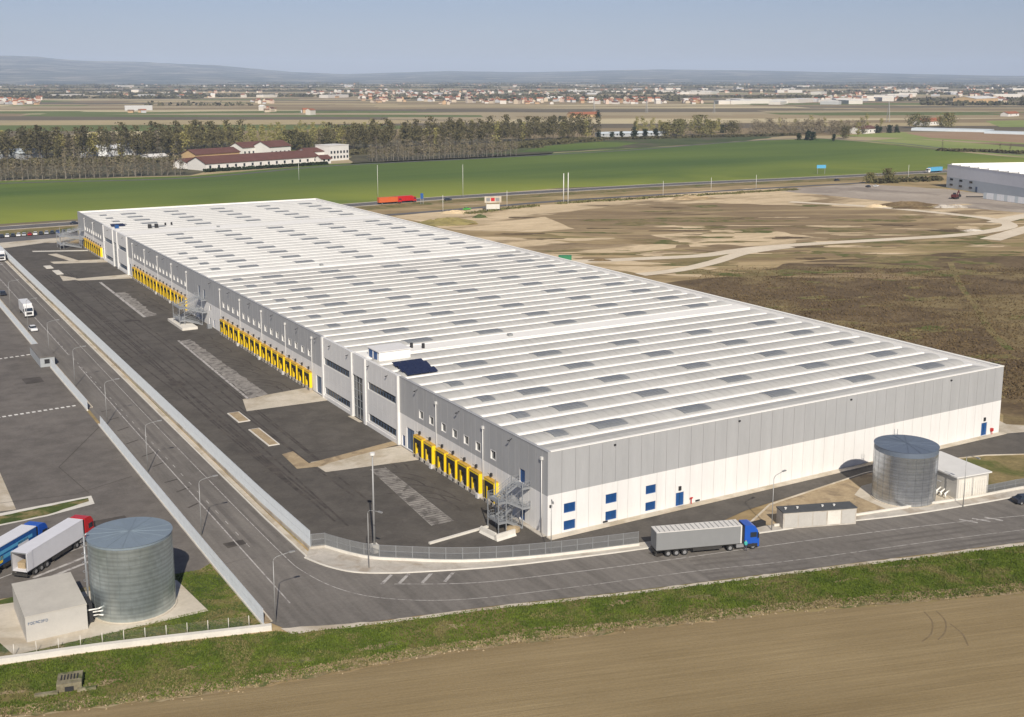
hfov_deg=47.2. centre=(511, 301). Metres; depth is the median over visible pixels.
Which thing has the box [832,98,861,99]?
industrial shed
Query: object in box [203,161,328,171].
hedge
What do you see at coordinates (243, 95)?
town
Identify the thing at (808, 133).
conifer bush
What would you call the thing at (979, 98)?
farm building
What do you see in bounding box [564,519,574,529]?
window
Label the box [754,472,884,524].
soil bed
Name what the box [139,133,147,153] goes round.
poplar tree
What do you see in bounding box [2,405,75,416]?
painted dash row
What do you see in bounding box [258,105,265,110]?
house
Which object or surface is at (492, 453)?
window
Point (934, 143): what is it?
pale green field
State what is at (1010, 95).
industrial shed
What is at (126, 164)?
poplar tree
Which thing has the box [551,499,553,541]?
street lamp
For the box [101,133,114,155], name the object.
poplar tree
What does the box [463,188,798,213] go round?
roadside bushes
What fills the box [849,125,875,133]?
farm building
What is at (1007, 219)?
gravel track
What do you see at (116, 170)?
poplar tree
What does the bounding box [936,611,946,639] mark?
wheel rut
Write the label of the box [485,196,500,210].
billboard
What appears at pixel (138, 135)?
poplar tree
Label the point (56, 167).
poplar tree
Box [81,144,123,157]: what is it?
farm building
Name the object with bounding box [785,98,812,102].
industrial shed
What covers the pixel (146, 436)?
dashed line
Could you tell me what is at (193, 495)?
edge line
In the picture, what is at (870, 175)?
broad tree
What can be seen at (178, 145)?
poplar tree
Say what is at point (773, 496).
street lamp
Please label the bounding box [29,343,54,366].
gatehouse
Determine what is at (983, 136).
red brown field
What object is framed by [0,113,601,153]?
poplar plantation
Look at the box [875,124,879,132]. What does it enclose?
conifer bush
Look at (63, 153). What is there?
poplar tree
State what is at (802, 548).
wheel lane
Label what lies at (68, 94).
industrial shed
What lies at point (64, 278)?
concrete apron
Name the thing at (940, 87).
industrial shed
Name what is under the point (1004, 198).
site fence
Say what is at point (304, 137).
broad tree
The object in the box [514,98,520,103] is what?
house
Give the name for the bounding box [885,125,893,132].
conifer bush
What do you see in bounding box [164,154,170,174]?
poplar tree
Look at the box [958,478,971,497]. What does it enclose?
door
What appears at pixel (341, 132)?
poplar tree
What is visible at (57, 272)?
kerbed island
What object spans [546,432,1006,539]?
end apron
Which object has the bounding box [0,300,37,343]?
lot fence
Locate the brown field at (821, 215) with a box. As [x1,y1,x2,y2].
[532,203,991,250]
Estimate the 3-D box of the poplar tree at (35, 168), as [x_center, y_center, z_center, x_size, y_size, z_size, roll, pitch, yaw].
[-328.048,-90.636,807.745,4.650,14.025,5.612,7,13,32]
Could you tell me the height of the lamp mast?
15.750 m
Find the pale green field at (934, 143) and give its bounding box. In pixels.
[867,138,1023,156]
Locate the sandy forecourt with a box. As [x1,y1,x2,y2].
[0,237,70,247]
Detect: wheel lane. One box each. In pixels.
[0,263,284,552]
[0,269,267,556]
[0,276,256,558]
[2,261,294,550]
[689,519,1023,561]
[693,523,1023,565]
[703,532,1023,574]
[708,537,1023,579]
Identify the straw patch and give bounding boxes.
[548,205,1023,276]
[765,275,1023,390]
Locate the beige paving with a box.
[0,474,15,510]
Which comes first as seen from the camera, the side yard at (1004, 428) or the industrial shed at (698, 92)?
the side yard at (1004, 428)
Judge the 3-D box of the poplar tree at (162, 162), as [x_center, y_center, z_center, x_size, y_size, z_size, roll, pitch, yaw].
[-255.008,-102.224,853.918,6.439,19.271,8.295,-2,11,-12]
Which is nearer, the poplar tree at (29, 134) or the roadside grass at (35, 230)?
the roadside grass at (35, 230)
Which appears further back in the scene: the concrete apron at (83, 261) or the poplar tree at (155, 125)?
the poplar tree at (155, 125)
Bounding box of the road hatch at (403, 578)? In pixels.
[398,573,409,583]
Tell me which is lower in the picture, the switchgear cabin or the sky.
the switchgear cabin
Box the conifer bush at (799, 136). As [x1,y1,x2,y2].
[796,133,801,139]
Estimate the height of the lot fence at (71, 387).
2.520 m
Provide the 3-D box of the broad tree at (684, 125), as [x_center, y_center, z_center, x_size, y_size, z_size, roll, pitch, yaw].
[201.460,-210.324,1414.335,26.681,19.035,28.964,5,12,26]
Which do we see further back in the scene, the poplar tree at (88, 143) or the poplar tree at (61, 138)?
the poplar tree at (61, 138)
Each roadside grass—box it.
[0,173,946,231]
[0,226,77,237]
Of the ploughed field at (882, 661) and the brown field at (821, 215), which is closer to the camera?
the ploughed field at (882, 661)
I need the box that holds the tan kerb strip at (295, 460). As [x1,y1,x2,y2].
[282,441,396,468]
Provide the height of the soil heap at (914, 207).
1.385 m
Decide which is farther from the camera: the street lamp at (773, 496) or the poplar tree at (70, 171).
the poplar tree at (70, 171)
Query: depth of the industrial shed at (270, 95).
3817.56 m
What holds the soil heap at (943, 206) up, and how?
on the sandy ground at (775, 198)
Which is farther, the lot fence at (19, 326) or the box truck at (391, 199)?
the box truck at (391, 199)
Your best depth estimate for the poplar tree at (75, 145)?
996.34 m
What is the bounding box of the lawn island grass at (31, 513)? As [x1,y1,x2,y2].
[0,498,88,523]
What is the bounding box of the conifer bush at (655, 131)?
[653,128,658,135]
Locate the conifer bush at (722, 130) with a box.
[718,125,725,132]
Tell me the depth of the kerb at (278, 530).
231.16 m
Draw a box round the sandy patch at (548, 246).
[474,236,688,254]
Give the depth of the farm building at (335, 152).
993.79 m
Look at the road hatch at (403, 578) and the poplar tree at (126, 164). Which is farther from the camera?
the poplar tree at (126, 164)
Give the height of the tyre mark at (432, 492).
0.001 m
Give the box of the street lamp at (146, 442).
[145,420,161,471]
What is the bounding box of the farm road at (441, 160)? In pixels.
[0,138,1022,183]
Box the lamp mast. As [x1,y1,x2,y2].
[370,452,378,552]
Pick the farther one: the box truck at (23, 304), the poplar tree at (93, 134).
the poplar tree at (93, 134)
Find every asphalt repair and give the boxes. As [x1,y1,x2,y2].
[22,377,43,383]
[95,515,125,525]
[223,540,245,547]
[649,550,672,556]
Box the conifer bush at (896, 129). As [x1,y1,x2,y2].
[893,125,899,132]
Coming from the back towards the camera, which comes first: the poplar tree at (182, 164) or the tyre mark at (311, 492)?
the poplar tree at (182, 164)
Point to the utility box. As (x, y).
(759, 523)
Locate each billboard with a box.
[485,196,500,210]
[817,165,825,173]
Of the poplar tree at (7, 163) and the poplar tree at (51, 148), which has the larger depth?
the poplar tree at (51, 148)
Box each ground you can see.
[0,84,1023,716]
[0,232,78,242]
[0,546,1023,710]
[1,175,1023,692]
[396,188,1023,221]
[436,217,573,231]
[667,253,1023,424]
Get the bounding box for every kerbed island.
[52,270,62,274]
[227,411,249,422]
[248,428,279,445]
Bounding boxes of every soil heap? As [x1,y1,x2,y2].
[417,217,477,225]
[440,210,465,213]
[472,214,487,217]
[588,259,611,260]
[662,195,720,199]
[865,204,887,207]
[880,201,938,205]
[891,206,930,208]
[935,205,951,207]
[950,205,967,207]
[962,229,983,231]
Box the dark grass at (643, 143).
[483,136,779,154]
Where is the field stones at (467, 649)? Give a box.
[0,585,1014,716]
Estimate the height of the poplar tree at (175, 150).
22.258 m
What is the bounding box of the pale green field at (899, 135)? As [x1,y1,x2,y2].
[839,132,1023,143]
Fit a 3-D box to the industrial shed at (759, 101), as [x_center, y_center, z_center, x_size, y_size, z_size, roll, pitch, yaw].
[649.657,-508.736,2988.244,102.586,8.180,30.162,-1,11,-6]
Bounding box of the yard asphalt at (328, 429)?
[4,243,1023,558]
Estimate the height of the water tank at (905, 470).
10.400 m
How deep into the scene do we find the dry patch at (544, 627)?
153.62 m
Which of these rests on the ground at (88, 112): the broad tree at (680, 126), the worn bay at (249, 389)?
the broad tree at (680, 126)
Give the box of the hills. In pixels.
[0,56,1023,84]
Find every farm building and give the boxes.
[0,148,43,159]
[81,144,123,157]
[113,143,140,155]
[141,153,168,157]
[173,157,193,168]
[180,147,240,157]
[186,150,316,170]
[228,141,259,153]
[252,140,291,152]
[296,147,323,154]
[315,144,348,160]
[315,155,331,162]
[566,112,597,116]
[595,131,668,136]
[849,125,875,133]
[913,117,944,125]
[953,96,997,102]
[1000,111,1018,115]
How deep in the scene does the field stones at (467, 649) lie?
147.76 m
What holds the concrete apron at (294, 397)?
on the yard asphalt at (328, 429)
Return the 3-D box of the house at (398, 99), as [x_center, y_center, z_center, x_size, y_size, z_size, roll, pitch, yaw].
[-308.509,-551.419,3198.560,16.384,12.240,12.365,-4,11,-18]
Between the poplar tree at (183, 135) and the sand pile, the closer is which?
the sand pile
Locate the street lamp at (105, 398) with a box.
[104,378,118,423]
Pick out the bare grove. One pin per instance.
(785, 127)
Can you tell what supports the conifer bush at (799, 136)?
on the ground at (88, 112)
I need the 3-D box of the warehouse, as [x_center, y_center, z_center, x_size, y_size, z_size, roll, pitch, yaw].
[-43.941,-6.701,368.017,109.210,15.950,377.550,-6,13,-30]
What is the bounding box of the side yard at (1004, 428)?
[999,421,1020,432]
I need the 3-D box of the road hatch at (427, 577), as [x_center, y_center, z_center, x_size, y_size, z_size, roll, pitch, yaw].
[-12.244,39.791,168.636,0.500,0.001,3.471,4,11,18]
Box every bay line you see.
[1,545,86,577]
[33,555,87,577]
[54,561,87,574]
[99,282,145,316]
[178,340,249,398]
[370,469,431,525]
[385,467,453,520]
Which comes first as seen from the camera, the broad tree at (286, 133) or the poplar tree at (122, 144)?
the poplar tree at (122, 144)
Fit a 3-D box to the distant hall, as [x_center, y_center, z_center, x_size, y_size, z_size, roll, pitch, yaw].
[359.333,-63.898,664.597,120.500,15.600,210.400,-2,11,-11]
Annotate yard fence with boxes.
[0,246,310,548]
[310,531,639,561]
[773,478,1023,525]
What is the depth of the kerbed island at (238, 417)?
247.18 m
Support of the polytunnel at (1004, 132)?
on the ground at (88, 112)
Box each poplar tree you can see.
[0,133,13,158]
[0,138,8,157]
[0,153,6,179]
[3,128,12,142]
[3,150,10,179]
[9,137,16,154]
[9,159,16,180]
[13,156,20,178]
[14,128,25,147]
[14,128,28,152]
[16,151,28,178]
[20,136,31,159]
[24,155,31,179]
[25,130,37,157]
[26,151,34,178]
[30,125,44,149]
[30,131,43,157]
[31,125,47,155]
[32,160,39,176]
[36,154,44,179]
[43,129,54,156]
[43,134,52,150]
[49,155,56,177]
[53,139,62,157]
[53,158,60,177]
[54,134,65,156]
[55,134,66,156]
[58,139,67,155]
[60,152,68,178]
[62,148,68,177]
[65,134,73,151]
[66,135,78,155]
[68,163,74,175]
[70,136,77,156]
[73,130,89,156]
[74,148,82,177]
[77,128,88,153]
[80,155,89,177]
[84,138,95,155]
[84,152,90,174]
[88,132,99,155]
[90,151,97,172]
[93,128,104,144]
[97,137,105,154]
[100,129,110,147]
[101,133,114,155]
[102,154,112,176]
[110,155,114,176]
[111,157,118,174]
[114,130,125,155]
[117,140,125,155]
[119,127,130,154]
[125,155,130,176]
[128,128,140,154]
[128,131,140,155]
[129,136,137,150]
[129,150,140,175]
[136,135,145,153]
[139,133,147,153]
[143,130,156,151]
[144,153,149,170]
[148,122,161,152]
[149,131,156,153]
[150,156,157,171]
[158,128,169,152]
[158,148,165,173]
[162,124,174,154]
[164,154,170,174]
[165,136,171,150]
[169,132,182,154]
[170,149,178,174]
[171,129,181,154]
[173,136,183,154]
[179,131,189,151]
[179,155,184,169]
[338,130,346,143]
[349,128,357,145]
[373,136,380,158]
[390,135,395,160]
[395,141,401,159]
[406,138,411,156]
[409,139,415,155]
[418,138,424,158]
[426,142,432,158]
[436,134,442,158]
[447,133,453,153]
[475,138,481,153]
[485,133,489,156]
[491,132,496,155]
[508,137,513,155]
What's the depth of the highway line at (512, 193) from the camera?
734.52 m
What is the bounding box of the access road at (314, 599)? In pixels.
[0,261,1023,627]
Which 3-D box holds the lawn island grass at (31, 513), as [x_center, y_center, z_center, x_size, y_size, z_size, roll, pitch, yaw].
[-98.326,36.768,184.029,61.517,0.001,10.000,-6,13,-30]
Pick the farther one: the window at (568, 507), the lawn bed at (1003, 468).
the lawn bed at (1003, 468)
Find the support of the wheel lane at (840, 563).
on the access road at (314, 599)
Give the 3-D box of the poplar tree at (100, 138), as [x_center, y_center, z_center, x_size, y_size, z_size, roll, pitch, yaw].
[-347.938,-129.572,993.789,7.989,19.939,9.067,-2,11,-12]
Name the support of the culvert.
on the verge ground at (344, 638)
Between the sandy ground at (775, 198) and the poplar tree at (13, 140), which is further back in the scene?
the poplar tree at (13, 140)
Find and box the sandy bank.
[486,239,716,276]
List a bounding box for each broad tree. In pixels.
[273,136,290,144]
[277,129,300,148]
[291,132,315,148]
[299,132,315,147]
[316,132,336,143]
[655,122,673,134]
[667,118,688,135]
[670,119,689,133]
[681,114,715,134]
[703,120,721,134]
[721,120,739,133]
[836,125,854,137]
[862,172,878,182]
[880,168,897,181]
[904,113,923,126]
[917,116,933,127]
[934,116,948,126]
[936,112,958,126]
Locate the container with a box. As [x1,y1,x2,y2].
[558,255,571,259]
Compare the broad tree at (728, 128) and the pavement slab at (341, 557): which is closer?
the pavement slab at (341, 557)
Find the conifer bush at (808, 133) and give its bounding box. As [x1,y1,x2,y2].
[805,130,811,140]
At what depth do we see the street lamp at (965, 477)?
195.42 m
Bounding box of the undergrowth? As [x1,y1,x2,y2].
[0,137,604,167]
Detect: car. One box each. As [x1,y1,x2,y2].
[28,325,37,331]
[1011,493,1023,504]
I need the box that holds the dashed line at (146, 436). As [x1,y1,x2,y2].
[0,280,249,546]
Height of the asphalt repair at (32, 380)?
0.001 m
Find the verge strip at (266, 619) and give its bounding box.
[263,612,270,623]
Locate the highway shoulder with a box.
[0,171,943,230]
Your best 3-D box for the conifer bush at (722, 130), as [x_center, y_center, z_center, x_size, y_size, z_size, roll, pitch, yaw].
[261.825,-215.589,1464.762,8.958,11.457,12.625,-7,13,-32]
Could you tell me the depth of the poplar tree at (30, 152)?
813.18 m
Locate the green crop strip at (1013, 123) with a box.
[986,120,1023,126]
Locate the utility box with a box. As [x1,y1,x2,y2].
[751,519,765,527]
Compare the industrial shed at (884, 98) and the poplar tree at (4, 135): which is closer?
the poplar tree at (4, 135)
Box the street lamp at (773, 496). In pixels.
[771,470,786,529]
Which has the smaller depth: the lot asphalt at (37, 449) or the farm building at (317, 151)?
the lot asphalt at (37, 449)
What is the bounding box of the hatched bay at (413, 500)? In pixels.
[371,468,452,524]
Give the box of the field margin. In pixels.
[0,584,1023,716]
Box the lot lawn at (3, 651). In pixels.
[0,564,259,655]
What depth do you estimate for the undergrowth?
1081.37 m
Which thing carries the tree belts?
on the ground at (88, 112)
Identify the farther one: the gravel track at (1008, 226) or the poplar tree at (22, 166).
the poplar tree at (22, 166)
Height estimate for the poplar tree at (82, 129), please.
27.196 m
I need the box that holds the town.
[0,83,1020,101]
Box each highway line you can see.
[2,172,933,229]
[5,171,920,226]
[10,172,916,227]
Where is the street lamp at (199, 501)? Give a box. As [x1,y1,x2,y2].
[199,475,217,534]
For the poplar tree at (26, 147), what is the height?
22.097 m
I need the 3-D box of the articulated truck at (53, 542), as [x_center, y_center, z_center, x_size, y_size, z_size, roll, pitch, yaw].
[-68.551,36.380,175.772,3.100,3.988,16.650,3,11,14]
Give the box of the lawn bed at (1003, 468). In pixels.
[961,455,1023,489]
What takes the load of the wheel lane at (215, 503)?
on the access road at (314, 599)
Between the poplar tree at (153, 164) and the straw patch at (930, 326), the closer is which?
the straw patch at (930, 326)
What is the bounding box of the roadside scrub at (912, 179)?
[557,133,1023,183]
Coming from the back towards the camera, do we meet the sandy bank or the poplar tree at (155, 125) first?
the poplar tree at (155, 125)
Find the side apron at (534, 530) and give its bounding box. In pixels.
[422,461,545,536]
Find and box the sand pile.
[505,525,519,532]
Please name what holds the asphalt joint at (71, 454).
on the lot asphalt at (37, 449)
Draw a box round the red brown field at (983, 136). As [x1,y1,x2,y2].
[908,132,1023,142]
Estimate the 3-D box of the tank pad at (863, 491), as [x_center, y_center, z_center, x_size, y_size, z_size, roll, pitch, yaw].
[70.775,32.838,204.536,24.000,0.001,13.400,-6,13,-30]
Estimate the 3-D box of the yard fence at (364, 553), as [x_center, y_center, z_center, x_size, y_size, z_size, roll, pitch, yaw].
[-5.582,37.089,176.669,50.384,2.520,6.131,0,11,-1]
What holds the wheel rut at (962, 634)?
on the ploughed field at (882, 661)
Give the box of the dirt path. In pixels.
[1007,424,1023,431]
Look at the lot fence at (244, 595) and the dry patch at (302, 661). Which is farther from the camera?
the lot fence at (244, 595)
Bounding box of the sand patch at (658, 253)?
[420,204,1023,255]
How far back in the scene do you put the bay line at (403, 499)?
199.48 m
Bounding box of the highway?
[0,170,946,229]
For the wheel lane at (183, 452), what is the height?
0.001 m
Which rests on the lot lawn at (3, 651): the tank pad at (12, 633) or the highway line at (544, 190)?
the tank pad at (12, 633)
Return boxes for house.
[12,572,87,641]
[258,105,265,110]
[306,108,315,114]
[396,97,401,101]
[465,98,472,102]
[500,99,506,103]
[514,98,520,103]
[654,99,660,103]
[936,451,991,497]
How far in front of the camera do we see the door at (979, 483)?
201.61 m
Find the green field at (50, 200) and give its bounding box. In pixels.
[0,139,1023,223]
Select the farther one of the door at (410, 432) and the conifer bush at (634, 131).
the conifer bush at (634, 131)
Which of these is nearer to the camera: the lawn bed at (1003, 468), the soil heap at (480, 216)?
the lawn bed at (1003, 468)
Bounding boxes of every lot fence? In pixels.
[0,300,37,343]
[50,360,87,410]
[98,416,263,623]
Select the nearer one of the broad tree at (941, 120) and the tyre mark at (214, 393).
the tyre mark at (214, 393)
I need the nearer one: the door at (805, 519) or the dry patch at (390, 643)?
the dry patch at (390, 643)
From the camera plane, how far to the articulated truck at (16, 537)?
174.22 m
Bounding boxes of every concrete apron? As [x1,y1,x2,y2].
[33,250,87,251]
[48,254,78,261]
[51,259,106,263]
[60,276,77,280]
[78,274,131,280]
[243,388,326,410]
[311,445,417,471]
[348,416,361,421]
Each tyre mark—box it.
[42,275,295,487]
[45,275,300,493]
[47,276,348,525]
[49,275,326,508]
[50,274,307,498]
[56,280,335,520]
[64,274,320,471]
[66,273,336,474]
[70,273,353,496]
[72,273,375,505]
[311,450,409,469]
[362,475,425,485]
[387,492,467,504]
[392,472,435,483]
[408,484,455,496]
[409,488,447,500]
[417,496,461,510]
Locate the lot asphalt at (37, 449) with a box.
[0,308,209,598]
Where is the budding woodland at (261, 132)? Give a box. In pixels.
[0,113,884,149]
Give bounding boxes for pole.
[563,173,563,203]
[568,173,568,202]
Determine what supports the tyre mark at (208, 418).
on the yard asphalt at (328, 429)
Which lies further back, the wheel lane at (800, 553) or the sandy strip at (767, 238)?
the sandy strip at (767, 238)
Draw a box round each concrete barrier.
[479,526,496,539]
[494,529,516,541]
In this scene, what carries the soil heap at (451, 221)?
on the sandy mound ground at (550, 224)
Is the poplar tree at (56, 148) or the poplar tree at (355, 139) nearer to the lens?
the poplar tree at (56, 148)
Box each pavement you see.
[6,260,307,554]
[306,489,1023,571]
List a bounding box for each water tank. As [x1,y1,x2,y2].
[82,517,177,623]
[870,429,948,507]
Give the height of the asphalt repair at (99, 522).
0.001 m
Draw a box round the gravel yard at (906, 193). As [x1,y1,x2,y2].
[787,184,1023,212]
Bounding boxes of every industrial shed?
[51,94,84,95]
[115,85,133,86]
[124,105,151,109]
[256,94,276,96]
[319,94,348,97]
[689,92,708,93]
[701,91,718,93]
[714,100,750,103]
[730,100,741,103]
[751,100,787,103]
[769,101,786,104]
[775,90,801,92]
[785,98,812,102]
[811,92,826,94]
[820,101,840,104]
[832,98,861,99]
[838,99,862,103]
[857,96,892,98]
[874,97,893,100]
[881,94,915,96]
[894,90,917,91]
[931,87,948,88]
[986,94,1021,96]
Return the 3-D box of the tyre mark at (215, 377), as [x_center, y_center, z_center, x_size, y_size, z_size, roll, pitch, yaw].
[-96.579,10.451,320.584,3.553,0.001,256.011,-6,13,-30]
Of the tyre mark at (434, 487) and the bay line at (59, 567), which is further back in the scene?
the tyre mark at (434, 487)
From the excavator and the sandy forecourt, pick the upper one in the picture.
the excavator
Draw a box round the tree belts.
[0,82,1023,105]
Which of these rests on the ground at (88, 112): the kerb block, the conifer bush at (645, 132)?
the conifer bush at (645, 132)
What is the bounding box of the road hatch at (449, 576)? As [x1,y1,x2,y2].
[443,572,454,581]
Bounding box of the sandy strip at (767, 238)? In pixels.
[653,231,826,246]
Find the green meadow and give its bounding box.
[522,142,634,151]
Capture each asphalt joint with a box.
[3,476,131,502]
[59,427,98,492]
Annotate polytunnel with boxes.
[911,127,994,131]
[984,130,1023,134]
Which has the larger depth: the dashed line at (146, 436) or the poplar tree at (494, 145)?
the poplar tree at (494, 145)
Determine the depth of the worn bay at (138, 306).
369.46 m
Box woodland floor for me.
[0,138,604,179]
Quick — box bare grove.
[736,118,869,133]
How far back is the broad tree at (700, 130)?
1398.76 m
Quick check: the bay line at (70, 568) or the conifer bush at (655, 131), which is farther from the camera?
the conifer bush at (655, 131)
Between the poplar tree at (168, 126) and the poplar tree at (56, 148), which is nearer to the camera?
the poplar tree at (56, 148)
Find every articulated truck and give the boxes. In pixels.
[0,521,49,567]
[10,515,95,576]
[650,519,758,556]
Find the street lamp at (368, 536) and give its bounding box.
[367,510,382,567]
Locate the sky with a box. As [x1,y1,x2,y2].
[0,0,1023,75]
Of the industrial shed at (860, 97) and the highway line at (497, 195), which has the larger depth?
the industrial shed at (860, 97)
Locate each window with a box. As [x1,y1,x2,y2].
[419,410,422,419]
[429,415,433,425]
[441,422,445,432]
[452,428,456,438]
[464,435,468,445]
[475,441,480,452]
[490,449,495,460]
[564,502,574,512]
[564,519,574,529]
[605,510,615,520]
[606,493,615,503]
[645,501,654,510]
[646,484,655,493]
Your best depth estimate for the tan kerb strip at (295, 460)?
221.68 m
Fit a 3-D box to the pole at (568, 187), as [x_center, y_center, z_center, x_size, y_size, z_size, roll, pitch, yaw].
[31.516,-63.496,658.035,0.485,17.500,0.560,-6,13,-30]
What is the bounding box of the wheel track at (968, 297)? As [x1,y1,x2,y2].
[948,263,1013,349]
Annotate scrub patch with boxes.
[498,205,984,259]
[573,244,957,279]
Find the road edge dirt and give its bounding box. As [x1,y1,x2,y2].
[281,542,1023,633]
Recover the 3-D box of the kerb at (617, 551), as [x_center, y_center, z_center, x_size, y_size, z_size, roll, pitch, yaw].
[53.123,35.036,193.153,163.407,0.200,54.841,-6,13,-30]
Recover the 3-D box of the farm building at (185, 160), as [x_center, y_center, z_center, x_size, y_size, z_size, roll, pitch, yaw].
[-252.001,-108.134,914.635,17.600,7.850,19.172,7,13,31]
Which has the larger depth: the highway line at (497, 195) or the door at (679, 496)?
the highway line at (497, 195)
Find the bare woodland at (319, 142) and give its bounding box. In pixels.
[9,121,1010,154]
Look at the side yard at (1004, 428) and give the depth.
239.34 m
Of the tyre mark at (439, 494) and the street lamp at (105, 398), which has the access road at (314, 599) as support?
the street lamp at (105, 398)
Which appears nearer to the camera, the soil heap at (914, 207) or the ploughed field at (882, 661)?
the ploughed field at (882, 661)
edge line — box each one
[0,279,68,354]
[10,273,1018,600]
[79,366,289,602]
[446,515,1023,583]
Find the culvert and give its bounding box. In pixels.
[34,670,95,697]
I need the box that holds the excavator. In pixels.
[951,190,960,198]
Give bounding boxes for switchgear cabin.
[776,501,857,528]
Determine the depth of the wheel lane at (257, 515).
238.65 m
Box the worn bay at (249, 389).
[181,339,266,398]
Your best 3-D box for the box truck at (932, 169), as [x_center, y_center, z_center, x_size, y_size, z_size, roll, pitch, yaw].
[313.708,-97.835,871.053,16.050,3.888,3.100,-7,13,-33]
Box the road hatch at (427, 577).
[421,573,432,582]
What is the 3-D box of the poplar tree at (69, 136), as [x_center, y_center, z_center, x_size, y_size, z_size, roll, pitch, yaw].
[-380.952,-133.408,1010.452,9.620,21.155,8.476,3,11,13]
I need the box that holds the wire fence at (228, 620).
[3,615,248,654]
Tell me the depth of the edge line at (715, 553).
177.28 m
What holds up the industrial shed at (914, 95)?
on the ground at (88, 112)
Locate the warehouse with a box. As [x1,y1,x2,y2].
[77,198,1003,535]
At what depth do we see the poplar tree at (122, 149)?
1012.27 m
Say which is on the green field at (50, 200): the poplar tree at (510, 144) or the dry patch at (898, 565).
the poplar tree at (510, 144)
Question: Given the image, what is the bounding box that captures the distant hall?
[946,162,1023,197]
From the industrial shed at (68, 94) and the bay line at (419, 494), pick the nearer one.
the bay line at (419, 494)
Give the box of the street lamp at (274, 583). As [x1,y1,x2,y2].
[273,550,294,621]
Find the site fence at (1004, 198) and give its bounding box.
[983,192,1023,203]
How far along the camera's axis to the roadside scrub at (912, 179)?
1113.43 m
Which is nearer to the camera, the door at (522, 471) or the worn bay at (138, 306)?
the door at (522, 471)
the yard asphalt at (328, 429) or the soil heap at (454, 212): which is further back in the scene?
the soil heap at (454, 212)
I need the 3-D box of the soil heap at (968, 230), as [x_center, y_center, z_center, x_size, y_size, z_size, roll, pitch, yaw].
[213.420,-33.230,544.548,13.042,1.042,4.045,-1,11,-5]
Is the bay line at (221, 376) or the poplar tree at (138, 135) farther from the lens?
the poplar tree at (138, 135)
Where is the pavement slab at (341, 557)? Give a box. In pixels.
[307,548,463,565]
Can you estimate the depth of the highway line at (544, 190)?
744.20 m
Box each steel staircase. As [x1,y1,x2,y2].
[56,227,84,248]
[172,292,206,324]
[487,475,529,532]
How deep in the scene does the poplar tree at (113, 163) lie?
830.19 m
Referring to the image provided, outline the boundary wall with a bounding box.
[0,623,271,664]
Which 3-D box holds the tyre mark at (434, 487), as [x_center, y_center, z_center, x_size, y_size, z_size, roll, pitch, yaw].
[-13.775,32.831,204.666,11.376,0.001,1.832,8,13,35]
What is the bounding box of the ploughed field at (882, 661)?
[26,595,1023,716]
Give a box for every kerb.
[0,299,92,406]
[5,261,306,556]
[304,496,1011,573]
[750,454,1023,521]
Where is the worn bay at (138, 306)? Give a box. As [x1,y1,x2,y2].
[116,292,155,316]
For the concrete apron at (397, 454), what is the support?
on the yard asphalt at (328, 429)
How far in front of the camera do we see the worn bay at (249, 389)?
285.01 m
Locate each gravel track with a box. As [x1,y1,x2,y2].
[572,201,1017,262]
[635,246,794,275]
[980,226,1023,240]
[987,214,1023,222]
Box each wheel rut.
[922,612,933,641]
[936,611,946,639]
[950,624,968,645]
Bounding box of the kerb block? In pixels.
[428,525,488,543]
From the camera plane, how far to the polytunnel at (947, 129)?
1509.26 m
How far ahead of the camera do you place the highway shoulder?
735.14 m
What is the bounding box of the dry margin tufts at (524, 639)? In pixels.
[0,582,1023,716]
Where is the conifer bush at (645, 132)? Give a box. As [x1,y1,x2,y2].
[642,129,649,136]
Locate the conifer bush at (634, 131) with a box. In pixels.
[630,127,638,136]
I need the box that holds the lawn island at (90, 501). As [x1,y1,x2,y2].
[0,496,94,525]
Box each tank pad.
[0,580,207,654]
[855,483,952,508]
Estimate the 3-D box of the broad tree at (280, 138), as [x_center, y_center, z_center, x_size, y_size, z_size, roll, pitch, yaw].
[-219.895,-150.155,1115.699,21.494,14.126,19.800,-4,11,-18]
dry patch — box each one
[0,690,29,694]
[86,679,123,685]
[179,662,215,669]
[288,657,314,662]
[359,641,398,650]
[441,624,468,628]
[522,624,574,629]
[602,600,631,605]
[883,564,919,567]
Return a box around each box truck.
[0,247,5,260]
[18,298,33,316]
[377,196,401,203]
[394,195,415,202]
[926,167,942,172]
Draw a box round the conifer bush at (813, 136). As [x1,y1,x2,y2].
[809,132,817,139]
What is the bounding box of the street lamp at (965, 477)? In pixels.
[962,456,980,506]
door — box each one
[317,375,321,393]
[408,428,413,450]
[520,509,524,520]
[521,469,524,482]
[676,492,682,505]
[784,513,797,527]
[798,512,811,526]
[813,511,826,525]
[827,510,840,524]
[841,509,854,523]
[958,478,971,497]
[972,475,986,495]
[981,422,986,434]
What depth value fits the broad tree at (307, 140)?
1145.00 m
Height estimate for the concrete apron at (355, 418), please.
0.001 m
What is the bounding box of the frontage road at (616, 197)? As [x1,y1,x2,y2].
[383,182,868,215]

